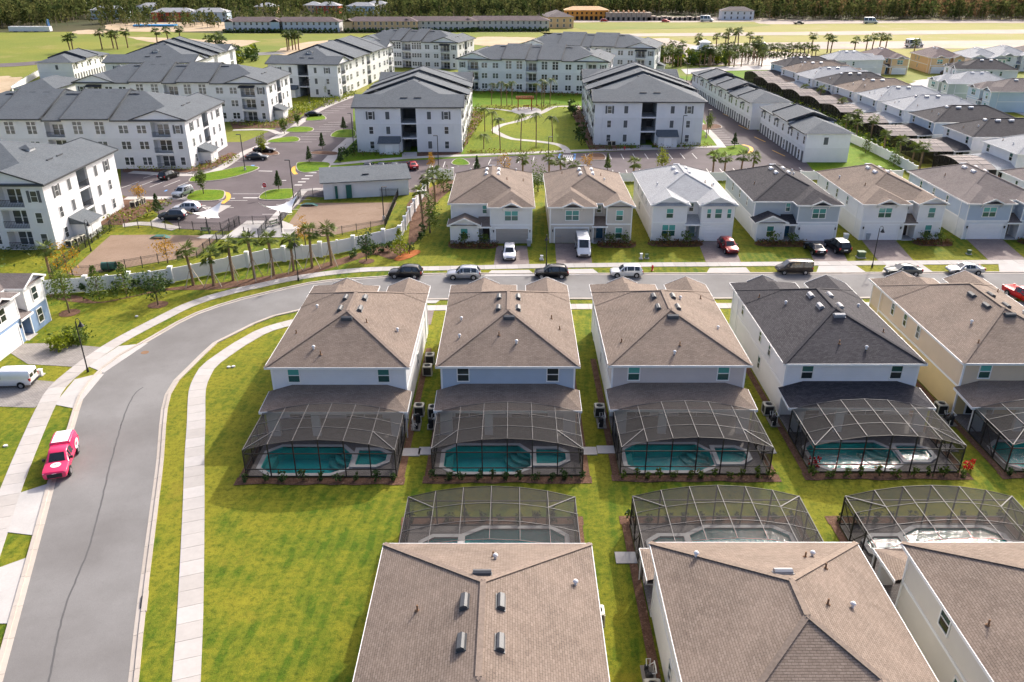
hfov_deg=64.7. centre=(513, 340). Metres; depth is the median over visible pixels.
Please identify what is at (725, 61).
shrub
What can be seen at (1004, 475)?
mulch bed
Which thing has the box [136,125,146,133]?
window
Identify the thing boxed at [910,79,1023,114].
road
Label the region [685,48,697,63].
shrub
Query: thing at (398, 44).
window
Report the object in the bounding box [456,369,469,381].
window
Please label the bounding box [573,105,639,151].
mulch bed
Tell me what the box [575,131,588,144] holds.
shrub
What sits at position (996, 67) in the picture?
family house
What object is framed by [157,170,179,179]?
parked suv
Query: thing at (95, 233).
ground cover
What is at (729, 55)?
palm tree
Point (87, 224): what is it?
street lamp
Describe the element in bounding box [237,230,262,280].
palm tree
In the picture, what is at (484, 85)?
window
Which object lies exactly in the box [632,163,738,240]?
family house
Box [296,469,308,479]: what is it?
shrub
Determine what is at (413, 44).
window
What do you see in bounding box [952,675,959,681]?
window
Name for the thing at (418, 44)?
window
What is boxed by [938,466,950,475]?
shrub
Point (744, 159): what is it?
palm tree
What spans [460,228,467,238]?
window
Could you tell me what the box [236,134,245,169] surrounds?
car park lamp
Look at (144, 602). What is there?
storm drain
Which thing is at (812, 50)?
palm tree
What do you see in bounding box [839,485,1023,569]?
pool enclosure
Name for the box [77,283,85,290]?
shrub
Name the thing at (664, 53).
palm tree
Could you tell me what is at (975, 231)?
garage door
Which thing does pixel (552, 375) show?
window
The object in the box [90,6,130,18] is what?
distant house
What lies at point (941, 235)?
young tree
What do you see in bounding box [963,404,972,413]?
sliding door
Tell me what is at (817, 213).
window
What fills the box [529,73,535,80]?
window
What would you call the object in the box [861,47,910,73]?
family house
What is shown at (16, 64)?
road
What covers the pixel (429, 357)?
air conditioner
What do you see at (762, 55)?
palm tree
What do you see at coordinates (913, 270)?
parked car
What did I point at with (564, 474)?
shrub
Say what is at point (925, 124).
pool home
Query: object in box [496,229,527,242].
garage door
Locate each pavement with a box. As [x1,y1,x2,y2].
[0,260,1023,554]
[172,302,1023,681]
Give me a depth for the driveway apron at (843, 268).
111.17 m
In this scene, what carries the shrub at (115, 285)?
on the ground at (290, 572)
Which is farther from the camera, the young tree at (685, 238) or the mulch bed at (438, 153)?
the mulch bed at (438, 153)
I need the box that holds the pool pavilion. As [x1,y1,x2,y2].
[690,40,714,61]
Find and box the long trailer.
[8,26,52,31]
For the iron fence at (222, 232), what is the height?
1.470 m
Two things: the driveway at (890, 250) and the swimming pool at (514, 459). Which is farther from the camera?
the driveway at (890, 250)
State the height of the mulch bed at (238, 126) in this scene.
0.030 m
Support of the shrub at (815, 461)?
on the ground at (290, 572)
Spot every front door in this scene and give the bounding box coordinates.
[483,228,488,237]
[596,228,602,237]
[688,226,694,235]
[784,226,788,235]
[902,225,907,234]
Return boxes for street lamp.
[75,318,88,372]
[84,220,91,250]
[293,240,298,280]
[545,235,548,265]
[871,226,884,267]
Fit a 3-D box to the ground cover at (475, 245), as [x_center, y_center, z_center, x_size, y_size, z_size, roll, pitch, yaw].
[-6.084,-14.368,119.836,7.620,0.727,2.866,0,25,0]
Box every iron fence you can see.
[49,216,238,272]
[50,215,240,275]
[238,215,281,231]
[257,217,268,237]
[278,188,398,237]
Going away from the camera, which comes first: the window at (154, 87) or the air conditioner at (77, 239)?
the air conditioner at (77, 239)
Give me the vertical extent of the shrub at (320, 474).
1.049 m
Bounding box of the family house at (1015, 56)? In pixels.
[985,45,1023,70]
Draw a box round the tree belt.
[97,4,544,27]
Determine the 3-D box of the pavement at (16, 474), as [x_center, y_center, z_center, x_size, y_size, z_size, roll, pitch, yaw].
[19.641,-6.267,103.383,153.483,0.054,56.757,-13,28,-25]
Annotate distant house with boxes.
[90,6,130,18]
[136,3,156,14]
[151,8,193,21]
[191,8,231,21]
[254,3,278,14]
[303,1,319,13]
[315,2,342,13]
[346,2,378,14]
[370,1,389,11]
[542,10,573,27]
[719,7,753,19]
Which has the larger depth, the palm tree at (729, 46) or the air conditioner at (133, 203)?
the palm tree at (729, 46)
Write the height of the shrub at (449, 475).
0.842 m
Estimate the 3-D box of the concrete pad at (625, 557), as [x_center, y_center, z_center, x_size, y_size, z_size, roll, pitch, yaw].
[7.950,15.399,57.477,1.500,0.070,1.200,0,25,0]
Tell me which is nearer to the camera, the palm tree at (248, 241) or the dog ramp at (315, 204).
the palm tree at (248, 241)
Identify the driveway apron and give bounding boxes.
[0,558,25,623]
[8,482,52,534]
[56,374,102,407]
[89,343,147,372]
[427,300,439,302]
[483,270,534,276]
[568,269,598,274]
[706,267,750,274]
[817,265,864,271]
[882,264,931,271]
[998,263,1023,270]
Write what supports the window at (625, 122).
in the apartment building at (631, 103)
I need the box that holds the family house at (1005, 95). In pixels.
[966,78,1023,111]
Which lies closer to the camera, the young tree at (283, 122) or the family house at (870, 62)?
the young tree at (283, 122)
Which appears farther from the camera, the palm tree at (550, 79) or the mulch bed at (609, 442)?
the palm tree at (550, 79)
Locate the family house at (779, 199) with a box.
[724,164,844,240]
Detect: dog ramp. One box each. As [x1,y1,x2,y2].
[149,234,170,238]
[301,203,317,205]
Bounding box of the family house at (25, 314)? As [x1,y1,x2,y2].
[0,273,51,360]
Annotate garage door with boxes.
[0,325,22,360]
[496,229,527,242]
[555,229,587,242]
[701,227,729,240]
[800,227,833,240]
[863,226,897,239]
[892,68,905,73]
[931,67,943,73]
[967,225,1001,238]
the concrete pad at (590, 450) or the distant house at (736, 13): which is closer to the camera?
the concrete pad at (590, 450)
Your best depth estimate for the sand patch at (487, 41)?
421.75 m
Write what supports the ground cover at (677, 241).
on the mulch bed at (679, 245)
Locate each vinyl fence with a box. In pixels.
[11,70,38,90]
[41,226,397,295]
[397,170,430,238]
[431,167,453,179]
[532,169,903,181]
[850,134,917,169]
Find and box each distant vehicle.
[700,15,712,21]
[863,17,877,23]
[904,38,923,47]
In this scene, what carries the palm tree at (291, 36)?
on the ground at (911, 74)
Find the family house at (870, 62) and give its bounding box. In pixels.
[820,50,884,74]
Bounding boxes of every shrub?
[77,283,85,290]
[110,281,120,290]
[130,278,141,289]
[161,275,173,286]
[236,53,246,62]
[236,54,243,63]
[241,471,249,482]
[245,45,259,55]
[249,53,258,60]
[262,471,268,480]
[277,470,287,482]
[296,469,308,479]
[317,471,323,481]
[332,470,343,480]
[340,144,351,156]
[348,247,356,258]
[350,143,356,153]
[353,471,358,481]
[369,243,378,253]
[371,469,380,482]
[377,242,384,251]
[385,239,393,249]
[390,472,396,480]
[403,242,414,250]
[417,231,424,239]
[419,222,428,231]
[428,469,437,479]
[444,471,454,480]
[454,471,465,479]
[475,468,483,480]
[489,469,495,479]
[501,471,508,479]
[514,469,523,479]
[530,471,540,479]
[549,472,556,480]
[560,468,572,479]
[563,99,574,110]
[569,103,578,115]
[573,122,586,132]
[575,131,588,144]
[578,470,585,478]
[624,509,630,520]
[634,467,640,478]
[643,471,651,478]
[655,466,663,477]
[670,470,678,477]
[673,55,680,65]
[680,54,687,65]
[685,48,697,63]
[687,470,694,478]
[688,51,697,65]
[690,51,699,65]
[696,468,708,478]
[701,53,707,64]
[711,468,717,476]
[712,54,722,63]
[722,49,731,65]
[726,471,734,478]
[736,467,746,476]
[754,465,761,478]
[765,469,778,477]
[807,464,818,475]
[813,456,821,467]
[825,468,835,477]
[843,468,851,476]
[858,464,865,475]
[874,464,882,475]
[889,468,901,477]
[910,466,919,475]
[926,465,932,475]
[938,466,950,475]
[957,466,967,478]
[962,459,975,469]
[1006,465,1016,475]
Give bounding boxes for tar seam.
[47,387,142,681]
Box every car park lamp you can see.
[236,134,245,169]
[285,159,295,202]
[381,186,386,219]
[433,135,438,165]
[680,115,686,146]
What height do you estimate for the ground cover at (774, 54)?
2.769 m
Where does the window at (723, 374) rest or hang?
in the pool home at (676, 340)
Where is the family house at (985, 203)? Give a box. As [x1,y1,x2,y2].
[906,163,1023,239]
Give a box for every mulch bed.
[48,244,405,302]
[101,197,167,224]
[123,152,235,171]
[231,109,302,128]
[234,477,405,484]
[394,250,420,260]
[397,348,431,477]
[400,516,583,524]
[406,180,453,244]
[417,111,482,155]
[422,476,591,483]
[425,385,440,475]
[448,243,497,248]
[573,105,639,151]
[575,377,589,475]
[579,525,584,542]
[590,359,618,474]
[597,243,635,247]
[611,475,781,481]
[619,516,629,523]
[622,524,661,681]
[648,242,702,246]
[746,368,807,472]
[754,242,802,246]
[802,473,973,479]
[825,516,838,523]
[831,523,847,541]
[912,240,952,245]
[916,381,1003,471]
[997,472,1023,478]
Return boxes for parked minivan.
[775,258,813,274]
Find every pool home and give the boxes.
[259,277,430,437]
[352,542,609,681]
[433,277,581,419]
[589,276,757,415]
[638,541,938,681]
[729,275,935,414]
[766,56,847,75]
[778,61,861,81]
[791,66,880,88]
[810,72,884,94]
[830,78,910,102]
[851,85,940,112]
[868,270,1023,429]
[871,541,1023,681]
[876,94,975,124]
[898,105,1013,138]
[928,117,1023,154]
[964,134,1023,177]
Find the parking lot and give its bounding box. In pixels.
[121,80,817,230]
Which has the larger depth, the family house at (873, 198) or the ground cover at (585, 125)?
the ground cover at (585, 125)
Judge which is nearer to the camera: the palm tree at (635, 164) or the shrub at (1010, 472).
the shrub at (1010, 472)
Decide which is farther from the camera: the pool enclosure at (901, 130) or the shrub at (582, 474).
the pool enclosure at (901, 130)
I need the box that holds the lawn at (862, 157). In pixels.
[728,70,906,170]
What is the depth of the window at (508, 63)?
256.46 m
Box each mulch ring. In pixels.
[59,309,79,316]
[148,301,167,307]
[359,258,373,263]
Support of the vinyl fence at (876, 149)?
on the lawn at (862, 157)
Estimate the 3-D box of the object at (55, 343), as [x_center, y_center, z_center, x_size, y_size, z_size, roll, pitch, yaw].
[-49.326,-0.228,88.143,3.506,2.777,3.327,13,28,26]
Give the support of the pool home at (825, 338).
on the ground at (290, 572)
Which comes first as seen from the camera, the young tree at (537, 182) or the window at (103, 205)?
the window at (103, 205)
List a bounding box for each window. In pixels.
[0,307,7,325]
[3,121,15,134]
[6,188,23,202]
[12,211,28,223]
[18,232,33,244]
[25,121,37,134]
[26,191,41,202]
[30,284,38,301]
[34,212,44,223]
[36,306,44,323]
[40,233,48,243]
[52,124,64,134]
[52,183,61,197]
[56,140,65,144]
[58,205,64,217]
[63,226,69,238]
[66,177,71,190]
[71,121,83,134]
[71,198,76,210]
[93,121,105,134]
[93,164,97,176]
[97,184,102,196]
[101,203,106,214]
[102,159,109,171]
[108,179,112,189]
[112,197,116,208]
[118,125,128,133]
[121,141,131,149]
[124,157,134,164]
[135,84,143,90]
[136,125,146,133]
[139,141,149,149]
[142,157,152,164]
[150,84,158,92]
[157,124,169,134]
[160,140,172,150]
[163,156,174,165]
[168,86,177,94]
[172,125,182,133]
[177,141,183,149]
[180,157,186,164]
[183,84,191,93]
[189,121,193,130]
[198,84,206,93]
[215,87,223,93]
[229,87,236,93]
[231,100,238,106]
[233,112,240,118]
[245,88,254,95]
[246,99,255,107]
[248,112,257,119]
[257,87,264,93]
[286,370,300,382]
[324,68,329,73]
[366,111,374,119]
[369,126,373,133]
[370,141,374,148]
[377,370,390,382]
[385,111,389,119]
[386,126,390,134]
[396,42,400,48]
[405,44,410,49]
[405,52,410,57]
[406,61,411,66]
[411,42,415,48]
[416,42,420,49]
[426,111,431,119]
[427,126,431,134]
[428,141,432,148]
[442,111,450,119]
[444,54,449,59]
[444,62,449,67]
[444,126,448,133]
[445,141,449,148]
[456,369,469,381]
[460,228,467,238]
[470,62,477,68]
[472,82,478,88]
[481,62,486,67]
[481,73,487,77]
[482,83,487,88]
[482,205,486,213]
[492,63,497,67]
[492,73,498,78]
[504,211,517,220]
[506,61,511,68]
[506,73,511,78]
[516,61,521,68]
[516,73,521,78]
[516,84,521,88]
[528,84,535,90]
[529,63,536,70]
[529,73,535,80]
[541,61,547,69]
[541,74,546,79]
[546,369,558,381]
[552,62,558,69]
[552,74,557,79]
[552,85,557,90]
[565,64,571,69]
[565,75,570,80]
[565,85,570,90]
[565,210,579,220]
[576,75,581,80]
[576,85,581,90]
[577,64,582,69]
[588,64,595,68]
[596,205,601,212]
[605,106,613,113]
[606,134,610,141]
[607,120,611,127]
[615,210,623,220]
[615,227,622,238]
[617,59,622,64]
[622,134,626,141]
[623,120,627,127]
[624,106,628,113]
[627,368,640,380]
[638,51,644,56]
[661,224,675,236]
[666,208,673,218]
[667,658,672,681]
[669,120,673,127]
[670,106,674,113]
[684,134,688,141]
[685,106,693,113]
[685,120,690,127]
[688,203,693,211]
[706,209,711,218]
[714,209,722,218]
[716,368,730,380]
[726,209,731,218]
[741,304,744,316]
[757,354,760,370]
[758,330,761,343]
[765,226,774,236]
[767,344,771,357]
[785,203,790,211]
[800,366,814,379]
[811,208,826,218]
[823,137,828,144]
[877,208,892,217]
[888,366,903,379]
[890,302,895,315]
[902,313,907,327]
[914,325,920,339]
[923,225,932,235]
[927,207,936,217]
[937,608,951,637]
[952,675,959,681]
[976,366,992,378]
[981,207,997,216]
[1008,153,1013,161]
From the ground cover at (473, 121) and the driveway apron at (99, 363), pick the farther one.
the ground cover at (473, 121)
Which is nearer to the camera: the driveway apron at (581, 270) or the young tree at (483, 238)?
the driveway apron at (581, 270)
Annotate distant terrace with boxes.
[224,17,282,31]
[270,17,342,31]
[343,17,417,31]
[411,16,477,29]
[471,16,549,30]
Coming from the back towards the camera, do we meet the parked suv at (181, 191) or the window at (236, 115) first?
the window at (236, 115)
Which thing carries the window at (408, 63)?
in the apartment building at (434, 49)
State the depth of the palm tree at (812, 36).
371.54 m
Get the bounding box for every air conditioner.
[64,239,74,247]
[71,236,80,244]
[76,234,85,240]
[129,201,137,207]
[138,197,145,203]
[413,402,424,416]
[422,363,432,375]
[425,352,434,364]
[428,404,436,418]
[594,403,604,416]
[600,604,604,626]
[643,678,660,681]
[761,401,774,415]
[843,233,849,239]
[934,401,948,414]
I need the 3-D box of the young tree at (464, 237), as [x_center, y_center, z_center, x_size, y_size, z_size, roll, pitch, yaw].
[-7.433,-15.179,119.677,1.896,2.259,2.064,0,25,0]
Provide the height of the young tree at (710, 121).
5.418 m
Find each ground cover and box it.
[0,244,61,252]
[0,253,50,267]
[70,222,114,247]
[103,198,171,221]
[103,199,171,221]
[107,198,172,222]
[124,166,188,170]
[191,154,237,169]
[192,153,238,168]
[226,107,300,126]
[227,106,298,126]
[292,90,356,112]
[293,90,355,112]
[350,150,404,156]
[352,150,401,156]
[447,240,498,247]
[450,240,492,247]
[460,105,483,152]
[464,104,483,145]
[467,148,564,153]
[468,149,561,153]
[472,88,577,95]
[472,89,581,95]
[487,103,557,109]
[489,103,558,108]
[573,104,595,147]
[589,143,641,149]
[590,143,641,150]
[597,239,634,246]
[597,239,635,247]
[648,238,701,246]
[652,141,706,148]
[652,142,711,148]
[653,238,703,245]
[730,51,806,57]
[734,51,807,57]
[755,239,800,245]
[755,239,806,246]
[790,100,900,156]
[794,100,901,155]
[797,100,911,162]
[912,237,952,244]
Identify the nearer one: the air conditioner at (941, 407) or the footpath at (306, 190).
the air conditioner at (941, 407)
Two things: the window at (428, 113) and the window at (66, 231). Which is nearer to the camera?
the window at (66, 231)
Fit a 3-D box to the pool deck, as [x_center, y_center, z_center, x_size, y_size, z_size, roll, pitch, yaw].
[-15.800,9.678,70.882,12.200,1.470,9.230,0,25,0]
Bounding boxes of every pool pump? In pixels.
[411,413,421,430]
[427,413,435,429]
[596,412,606,428]
[640,658,656,680]
[766,411,779,426]
[940,410,957,426]
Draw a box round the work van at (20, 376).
[0,365,39,388]
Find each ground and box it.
[0,1,1023,33]
[0,156,1023,681]
[224,63,1023,155]
[1004,112,1023,116]
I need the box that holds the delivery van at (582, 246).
[574,230,591,256]
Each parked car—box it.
[245,152,268,159]
[252,146,275,152]
[304,111,321,116]
[406,161,418,169]
[803,242,827,254]
[884,263,923,275]
[945,262,985,274]
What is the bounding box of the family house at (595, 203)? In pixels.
[543,165,635,243]
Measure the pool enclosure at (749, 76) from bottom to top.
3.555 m
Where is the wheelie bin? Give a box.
[866,233,870,239]
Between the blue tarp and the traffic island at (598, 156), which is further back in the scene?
the blue tarp
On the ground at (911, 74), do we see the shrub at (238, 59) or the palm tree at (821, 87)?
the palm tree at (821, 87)
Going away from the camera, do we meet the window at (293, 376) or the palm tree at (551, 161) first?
the window at (293, 376)
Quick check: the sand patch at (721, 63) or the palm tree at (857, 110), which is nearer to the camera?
the palm tree at (857, 110)
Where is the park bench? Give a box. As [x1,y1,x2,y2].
[200,227,210,233]
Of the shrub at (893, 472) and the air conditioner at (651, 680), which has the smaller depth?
the air conditioner at (651, 680)
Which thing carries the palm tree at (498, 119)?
on the lawn at (482, 98)
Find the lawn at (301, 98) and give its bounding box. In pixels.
[289,94,327,120]
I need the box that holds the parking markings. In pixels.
[122,114,802,209]
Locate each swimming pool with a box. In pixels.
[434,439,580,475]
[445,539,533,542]
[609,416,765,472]
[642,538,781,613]
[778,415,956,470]
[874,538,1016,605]
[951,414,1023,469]
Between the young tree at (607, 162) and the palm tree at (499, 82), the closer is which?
the young tree at (607, 162)
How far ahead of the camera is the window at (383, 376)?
72.93 m
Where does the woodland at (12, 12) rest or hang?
on the ground at (80, 24)
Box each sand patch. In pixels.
[0,76,22,92]
[72,30,106,33]
[105,22,224,31]
[129,37,259,45]
[276,40,327,54]
[474,37,534,45]
[574,17,800,21]
[630,30,1023,35]
[652,38,1023,48]
[664,48,810,65]
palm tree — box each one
[31,239,56,278]
[60,34,72,49]
[65,33,76,49]
[94,28,104,48]
[104,30,115,47]
[109,29,119,48]
[119,27,129,47]
[150,27,160,41]
[159,26,170,38]
[174,25,183,35]
[174,238,202,287]
[198,244,222,286]
[202,35,213,42]
[208,34,220,43]
[216,35,227,43]
[217,234,239,281]
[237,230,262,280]
[257,229,282,277]
[278,231,302,273]
[280,29,290,50]
[283,30,292,49]
[287,28,294,49]
[289,32,299,49]
[292,30,303,49]
[298,222,321,269]
[316,219,338,266]
[411,184,429,223]
[419,170,435,208]
[425,165,441,204]
[477,107,490,131]
[477,134,491,148]
[484,111,496,133]
[487,83,497,104]
[490,117,505,151]
[497,81,507,105]
[500,83,510,105]
[508,81,516,89]
[515,113,529,149]
[515,151,528,170]
[527,112,543,146]
[532,83,542,105]
[537,79,548,107]
[539,82,551,104]
[541,153,556,171]
[543,116,558,141]
[545,78,556,105]
[554,155,567,169]
[567,159,580,167]
[627,155,641,170]
[660,49,669,62]
[666,45,674,64]
[669,48,677,66]
[674,51,681,66]
[676,49,685,66]
[679,39,687,48]
[694,33,702,42]
[697,46,705,65]
[702,44,709,65]
[706,45,715,65]
[706,149,720,171]
[707,47,715,65]
[708,50,714,65]
[712,33,721,46]
[712,49,718,65]
[719,151,733,171]
[722,33,730,41]
[723,27,733,48]
[723,44,731,59]
[727,51,734,65]
[731,45,738,61]
[731,51,739,66]
[732,28,741,43]
[735,149,751,168]
[738,46,747,66]
[743,42,750,59]
[745,32,754,49]
[745,46,753,62]
[748,150,761,166]
[751,41,759,60]
[755,36,762,41]
[755,49,764,64]
[758,49,768,66]
[760,44,768,62]
[781,46,789,56]
[790,44,798,56]
[801,43,808,55]
[806,41,813,55]
[809,32,819,49]
[809,44,816,55]
[816,84,826,94]
[824,33,832,52]
[829,34,837,52]
[837,97,848,103]
[840,112,853,128]
[850,36,861,49]
[852,108,863,129]
[852,117,864,134]
[863,34,872,50]
[866,115,880,137]
[871,32,880,48]
[876,32,884,46]
[879,128,891,148]
[882,33,892,47]
[893,134,909,153]
[908,140,922,162]
[912,38,921,50]
[916,140,932,168]
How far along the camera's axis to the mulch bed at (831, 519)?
61.40 m
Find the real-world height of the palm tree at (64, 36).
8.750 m
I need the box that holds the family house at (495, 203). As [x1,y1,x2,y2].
[447,165,534,243]
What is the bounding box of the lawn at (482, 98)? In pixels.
[330,91,716,166]
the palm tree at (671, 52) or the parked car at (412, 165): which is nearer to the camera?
the parked car at (412, 165)
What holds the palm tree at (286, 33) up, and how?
on the ground at (911, 74)
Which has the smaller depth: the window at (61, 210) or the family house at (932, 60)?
the window at (61, 210)
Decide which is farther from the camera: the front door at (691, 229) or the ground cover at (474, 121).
the ground cover at (474, 121)
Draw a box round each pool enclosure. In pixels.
[242,402,405,476]
[399,486,580,542]
[431,401,583,474]
[612,400,773,473]
[630,485,823,579]
[744,71,774,82]
[753,76,784,88]
[766,82,800,96]
[783,88,818,103]
[788,399,966,471]
[801,95,837,110]
[821,103,861,121]
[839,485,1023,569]
[843,113,888,133]
[868,125,916,146]
[897,139,953,163]
[932,155,995,174]
[968,399,1023,470]
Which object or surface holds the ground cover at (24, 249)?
on the ground at (290, 572)
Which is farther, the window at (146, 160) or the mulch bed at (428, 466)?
the window at (146, 160)
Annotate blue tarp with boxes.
[133,24,177,26]
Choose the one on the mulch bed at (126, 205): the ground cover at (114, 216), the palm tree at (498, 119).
the ground cover at (114, 216)
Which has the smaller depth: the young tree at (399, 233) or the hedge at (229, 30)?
the young tree at (399, 233)
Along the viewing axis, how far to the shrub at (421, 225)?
125.53 m
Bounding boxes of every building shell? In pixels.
[563,6,607,19]
[605,10,651,20]
[647,15,699,20]
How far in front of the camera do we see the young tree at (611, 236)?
119.96 m
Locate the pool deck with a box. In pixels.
[248,418,408,475]
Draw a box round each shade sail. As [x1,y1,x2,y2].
[184,201,221,233]
[258,196,296,227]
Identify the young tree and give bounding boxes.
[42,266,78,312]
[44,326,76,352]
[47,240,84,277]
[54,324,95,346]
[83,265,112,300]
[108,261,143,299]
[130,183,145,197]
[134,266,168,304]
[148,235,177,262]
[151,193,163,214]
[192,165,206,193]
[254,133,267,150]
[273,170,281,188]
[278,117,288,133]
[292,112,300,123]
[293,213,307,244]
[305,146,311,161]
[318,133,325,148]
[336,148,343,161]
[340,116,347,127]
[355,227,376,260]
[388,228,409,255]
[419,190,441,232]
[427,150,434,165]
[434,165,452,191]
[458,232,469,243]
[474,155,479,168]
[477,232,488,243]
[494,150,511,167]
[531,159,548,191]
[580,152,594,165]
[604,153,610,169]
[604,231,615,242]
[618,232,629,242]
[655,146,670,165]
[660,229,670,240]
[681,230,693,242]
[706,112,715,133]
[731,132,738,146]
[767,230,780,243]
[785,232,798,241]
[860,132,871,152]
[888,141,900,165]
[918,230,931,240]
[932,228,945,240]
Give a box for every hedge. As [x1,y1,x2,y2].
[222,28,280,32]
[269,28,337,32]
[343,27,415,32]
[414,27,476,31]
[464,27,549,31]
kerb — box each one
[0,271,1023,681]
[128,296,1016,681]
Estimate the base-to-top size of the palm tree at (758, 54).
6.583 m
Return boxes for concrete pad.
[402,448,420,455]
[418,447,430,454]
[583,447,596,454]
[596,446,614,453]
[614,552,637,563]
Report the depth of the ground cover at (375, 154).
174.69 m
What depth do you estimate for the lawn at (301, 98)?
241.47 m
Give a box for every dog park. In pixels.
[69,235,215,275]
[289,202,396,235]
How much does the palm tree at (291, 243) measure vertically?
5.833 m
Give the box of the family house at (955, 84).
[927,71,1003,99]
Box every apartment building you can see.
[0,88,227,168]
[0,137,123,249]
[71,61,292,121]
[101,36,236,70]
[265,35,394,97]
[351,65,473,153]
[360,28,475,68]
[455,43,615,92]
[524,32,665,68]
[580,62,707,146]
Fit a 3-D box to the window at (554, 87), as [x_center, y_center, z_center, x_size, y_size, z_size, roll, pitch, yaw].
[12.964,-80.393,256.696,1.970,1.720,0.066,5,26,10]
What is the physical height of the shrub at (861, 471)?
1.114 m
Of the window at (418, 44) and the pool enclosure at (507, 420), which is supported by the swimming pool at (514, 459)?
the pool enclosure at (507, 420)
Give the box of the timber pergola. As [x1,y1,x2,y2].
[516,95,533,109]
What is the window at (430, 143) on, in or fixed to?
in the apartment building at (418, 107)
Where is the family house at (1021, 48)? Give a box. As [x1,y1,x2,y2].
[1015,46,1023,51]
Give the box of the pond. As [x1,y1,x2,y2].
[730,57,790,64]
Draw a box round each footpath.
[123,196,190,221]
[123,221,180,230]
[129,96,353,175]
[197,205,230,218]
[233,129,280,133]
[267,202,297,224]
[291,188,322,203]
[322,138,356,162]
[331,146,722,164]
[402,152,416,158]
[491,106,580,152]
[636,145,651,148]
[703,123,725,146]
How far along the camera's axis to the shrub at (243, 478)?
65.72 m
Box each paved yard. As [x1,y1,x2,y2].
[197,234,231,238]
[229,221,299,237]
[511,107,540,113]
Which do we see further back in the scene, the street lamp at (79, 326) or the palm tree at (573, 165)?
the palm tree at (573, 165)
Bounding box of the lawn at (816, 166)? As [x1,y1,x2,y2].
[806,156,859,170]
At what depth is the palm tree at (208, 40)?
361.23 m
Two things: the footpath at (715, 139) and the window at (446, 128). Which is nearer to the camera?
the window at (446, 128)
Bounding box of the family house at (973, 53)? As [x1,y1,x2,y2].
[953,47,1008,63]
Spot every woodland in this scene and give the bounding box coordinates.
[0,0,378,4]
[0,0,1023,26]
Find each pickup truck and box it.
[42,429,79,479]
[1002,283,1023,300]
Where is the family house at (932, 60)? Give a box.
[909,46,965,73]
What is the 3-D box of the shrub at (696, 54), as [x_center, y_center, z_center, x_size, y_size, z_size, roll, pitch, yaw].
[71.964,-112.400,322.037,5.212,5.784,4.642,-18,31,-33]
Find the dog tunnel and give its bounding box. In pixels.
[100,262,116,270]
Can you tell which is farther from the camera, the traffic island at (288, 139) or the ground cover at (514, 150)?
the traffic island at (288, 139)
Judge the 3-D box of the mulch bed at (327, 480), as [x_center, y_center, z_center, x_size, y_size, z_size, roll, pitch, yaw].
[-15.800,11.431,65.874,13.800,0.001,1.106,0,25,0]
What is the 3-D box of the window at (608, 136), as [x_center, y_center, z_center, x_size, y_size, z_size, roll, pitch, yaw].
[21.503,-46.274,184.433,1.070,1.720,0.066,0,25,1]
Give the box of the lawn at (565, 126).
[464,105,588,153]
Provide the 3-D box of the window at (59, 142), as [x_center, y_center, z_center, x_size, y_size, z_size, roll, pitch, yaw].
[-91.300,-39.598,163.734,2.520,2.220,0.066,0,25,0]
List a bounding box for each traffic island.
[186,189,225,200]
[189,166,258,181]
[258,188,293,199]
[259,151,279,155]
[267,136,299,142]
[285,126,313,132]
[296,161,330,172]
[305,115,325,120]
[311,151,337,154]
[330,129,355,137]
[451,158,469,165]
[587,153,605,160]
[702,124,721,129]
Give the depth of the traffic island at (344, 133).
196.66 m
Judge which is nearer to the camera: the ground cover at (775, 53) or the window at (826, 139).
the window at (826, 139)
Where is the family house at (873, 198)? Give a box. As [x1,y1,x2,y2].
[816,163,950,240]
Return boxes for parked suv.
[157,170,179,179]
[157,208,188,219]
[171,184,193,197]
[172,201,201,212]
[388,264,423,278]
[446,264,480,279]
[501,242,516,259]
[534,263,568,278]
[610,263,643,277]
[717,236,738,253]
[824,238,852,253]
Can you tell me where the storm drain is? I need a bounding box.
[140,590,148,611]
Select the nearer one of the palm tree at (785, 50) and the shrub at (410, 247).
the shrub at (410, 247)
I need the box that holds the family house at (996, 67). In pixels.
[943,59,1020,78]
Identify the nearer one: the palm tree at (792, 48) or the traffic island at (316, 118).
the traffic island at (316, 118)
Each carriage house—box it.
[11,75,79,90]
[35,48,108,78]
[691,68,793,129]
[759,103,854,161]
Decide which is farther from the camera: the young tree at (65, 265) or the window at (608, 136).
the window at (608, 136)
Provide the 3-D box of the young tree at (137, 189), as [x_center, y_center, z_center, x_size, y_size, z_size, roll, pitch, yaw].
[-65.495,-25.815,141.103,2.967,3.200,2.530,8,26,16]
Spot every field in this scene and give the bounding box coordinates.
[0,31,550,90]
[540,18,1023,63]
[574,23,769,29]
[756,19,1023,23]
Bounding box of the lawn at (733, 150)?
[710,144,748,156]
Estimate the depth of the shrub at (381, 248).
117.09 m
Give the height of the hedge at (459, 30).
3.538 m
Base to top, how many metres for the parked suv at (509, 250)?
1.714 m
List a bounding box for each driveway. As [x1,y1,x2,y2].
[0,380,53,407]
[11,343,99,366]
[428,310,433,324]
[494,246,528,266]
[555,243,591,263]
[700,241,740,262]
[807,241,846,260]
[862,240,912,260]
[967,239,1023,259]
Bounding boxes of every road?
[0,61,38,66]
[3,274,1023,681]
[243,52,285,55]
[681,65,770,73]
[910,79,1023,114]
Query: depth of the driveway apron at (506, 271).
109.75 m
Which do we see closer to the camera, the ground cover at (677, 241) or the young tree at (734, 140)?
the ground cover at (677, 241)
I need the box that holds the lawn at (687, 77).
[679,76,691,79]
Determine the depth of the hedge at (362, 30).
468.17 m
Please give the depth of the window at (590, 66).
253.50 m
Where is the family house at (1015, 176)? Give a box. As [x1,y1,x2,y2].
[999,167,1023,188]
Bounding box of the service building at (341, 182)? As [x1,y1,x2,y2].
[319,163,410,199]
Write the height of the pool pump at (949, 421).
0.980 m
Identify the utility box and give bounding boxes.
[37,368,45,375]
[855,250,866,258]

